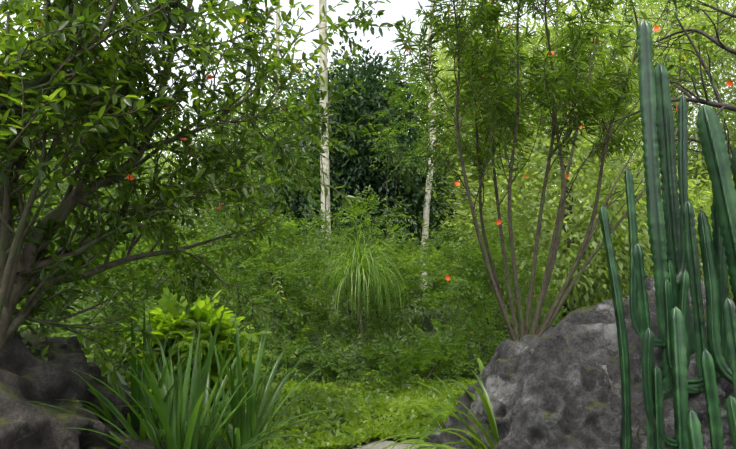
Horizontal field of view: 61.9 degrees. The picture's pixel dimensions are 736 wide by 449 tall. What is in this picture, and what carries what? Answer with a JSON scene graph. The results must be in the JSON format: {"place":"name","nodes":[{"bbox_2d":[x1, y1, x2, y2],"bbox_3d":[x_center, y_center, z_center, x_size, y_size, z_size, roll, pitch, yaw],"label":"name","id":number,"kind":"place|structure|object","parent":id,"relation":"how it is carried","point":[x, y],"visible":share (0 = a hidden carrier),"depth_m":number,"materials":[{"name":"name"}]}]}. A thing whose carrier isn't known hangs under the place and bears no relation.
{"place":"outdoors","nodes":[
{"label":"outdoors","id":0,"kind":"place"},
{"bbox_2d":[17,286,608,441],"bbox_3d":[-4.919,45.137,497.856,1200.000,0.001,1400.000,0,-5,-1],"label":"ground","id":1,"kind":"structure","parent":0,"point":[430,327],"depth_m":20.91,"materials":[{"name":"green plant"}]},
{"bbox_2d":[0,328,162,448],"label":"boulder","id":2,"kind":"object","parent":1,"relation":"on","point":[26,374],"visible":0.73,"depth_m":4.15,"materials":[{"name":"grey stone"}]},
{"bbox_2d":[0,0,404,385],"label":"tree","id":3,"kind":"object","parent":1,"relation":"on","point":[13,45],"depth_m":4.60,"materials":[{"name":"green plant"}]},
{"bbox_2d":[0,63,542,338],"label":"shrubs","id":4,"kind":"object","parent":1,"relation":"on","point":[227,208],"visible":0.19,"depth_m":19.96,"materials":[{"name":"green plant"}]},
{"bbox_2d":[13,48,573,397],"bbox_3d":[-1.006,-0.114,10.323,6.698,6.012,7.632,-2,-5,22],"label":"shrubs","id":5,"kind":"object","parent":1,"relation":"on","point":[288,364],"depth_m":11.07,"materials":[{"name":"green plant"}]},
{"bbox_2d":[99,347,493,446],"bbox_3d":[-0.032,2.066,8.086,9.000,0.389,5.369,0,-5,-1],"label":"groundcover bed","id":6,"kind":"object","parent":1,"relation":"on","point":[310,367],"visible":0.04,"depth_m":8.70,"materials":[{"name":"green plant"}]},
{"bbox_2d":[230,31,478,332],"bbox_3d":[-0.226,-1.313,18.416,6.912,8.977,6.357,0,-5,-1],"label":"dark tree","id":7,"kind":"object","parent":1,"relation":"on","point":[356,171],"depth_m":17.30,"materials":[{"name":"green plant"}]},
{"bbox_2d":[31,65,677,327],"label":"tree trunks","id":8,"kind":"object","parent":1,"relation":"on","point":[569,207],"visible":0.06,"depth_m":18.00,"materials":[{"name":"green plant"}]},
{"bbox_2d":[275,0,435,312],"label":"birch trees","id":9,"kind":"object","parent":1,"relation":"on","point":[427,197],"visible":0.27,"depth_m":15.31,"materials":[{"name":"white plant"}]},
{"bbox_2d":[304,211,409,360],"bbox_3d":[-0.170,1.107,9.477,1.669,2.597,1.657,0,-5,-1],"label":"tuft","id":10,"kind":"object","parent":1,"relation":"on","point":[360,276],"depth_m":9.35,"materials":[{"name":"green plant"}]},
{"bbox_2d":[50,0,735,332],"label":"pale leaves","id":11,"kind":"object","parent":1,"relation":"on","point":[592,284],"visible":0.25,"depth_m":19.41,"materials":[{"name":"green plant"}]},
{"bbox_2d":[369,373,456,448],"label":"strap plant","id":12,"kind":"object","parent":1,"relation":"on","point":[440,421],"visible":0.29,"depth_m":5.22,"materials":[{"name":"green plant"}]},
{"bbox_2d":[386,0,735,340],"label":"tree","id":13,"kind":"object","parent":1,"relation":"on","point":[497,52],"depth_m":7.00,"materials":[{"name":"green plant"}]},
{"bbox_2d":[15,10,732,280],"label":"orange flowers","id":14,"kind":"object","parent":13,"relation":"attached to","point":[657,29],"visible":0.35,"depth_m":6.34,"materials":[{"name":"orange plant"}]},
{"bbox_2d":[612,277,735,307],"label":"boulder","id":15,"kind":"object","parent":1,"relation":"on","point":[650,282],"visible":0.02,"depth_m":7.27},
{"bbox_2d":[0,0,735,276],"label":"sky","id":16,"kind":"structure","parent":0,"point":[394,10],"materials":[{"name":"white"}]},
{"bbox_2d":[329,438,420,448],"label":"path","id":17,"kind":"structure","parent":0,"point":[381,444],"depth_m":5.78,"materials":[{"name":"stone"}]},
{"bbox_2d":[87,431,165,448],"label":"boulder","id":18,"kind":"object","parent":17,"relation":"on","point":[131,442],"visible":0.54,"depth_m":4.13,"materials":[{"name":"grey stone"}]},
{"bbox_2d":[63,309,234,439],"bbox_3d":[-1.950,1.306,4.815,2.015,1.422,1.431,-5,-7,43],"label":"strap plant","id":19,"kind":"object","parent":17,"relation":"on","point":[136,394],"visible":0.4,"depth_m":4.60,"materials":[{"name":"green plant"}]},
{"bbox_2d":[27,298,351,448],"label":"strap plant","id":20,"kind":"object","parent":17,"relation":"on","point":[171,424],"visible":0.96,"depth_m":4.28,"materials":[{"name":"green plant"}]},
{"bbox_2d":[118,314,331,448],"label":"strap plant","id":21,"kind":"object","parent":17,"relation":"on","point":[246,428],"visible":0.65,"depth_m":4.63,"materials":[{"name":"green plant"}]},
{"bbox_2d":[127,371,476,448],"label":"groundcover leaves","id":22,"kind":"object","parent":17,"relation":"on","point":[353,397],"visible":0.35,"depth_m":6.36,"materials":[{"name":"green plant"}]},
{"bbox_2d":[103,287,271,405],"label":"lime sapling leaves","id":23,"kind":"object","parent":22,"relation":"on","point":[166,314],"visible":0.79,"depth_m":6.54,"materials":[{"name":"green plant"}]},
{"bbox_2d":[382,358,498,448],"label":"strap plant","id":24,"kind":"object","parent":17,"relation":"on","point":[486,402],"visible":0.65,"depth_m":4.40,"materials":[{"name":"green plant"}]},
{"bbox_2d":[433,333,640,448],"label":"rock","id":25,"kind":"object","parent":17,"relation":"on","point":[555,391],"visible":0.9,"depth_m":4.46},
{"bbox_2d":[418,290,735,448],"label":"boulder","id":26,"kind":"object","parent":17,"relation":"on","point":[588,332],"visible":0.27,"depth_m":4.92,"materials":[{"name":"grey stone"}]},
{"bbox_2d":[598,19,735,448],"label":"cactus","id":27,"kind":"object","parent":17,"relation":"on","point":[681,340],"visible":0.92,"depth_m":4.24,"materials":[{"name":"green plant"}]},
{"bbox_2d":[614,0,735,179],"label":"tree","id":28,"kind":"object","parent":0,"point":[720,104],"depth_m":6.25,"materials":[{"name":"plant"}]}
]}

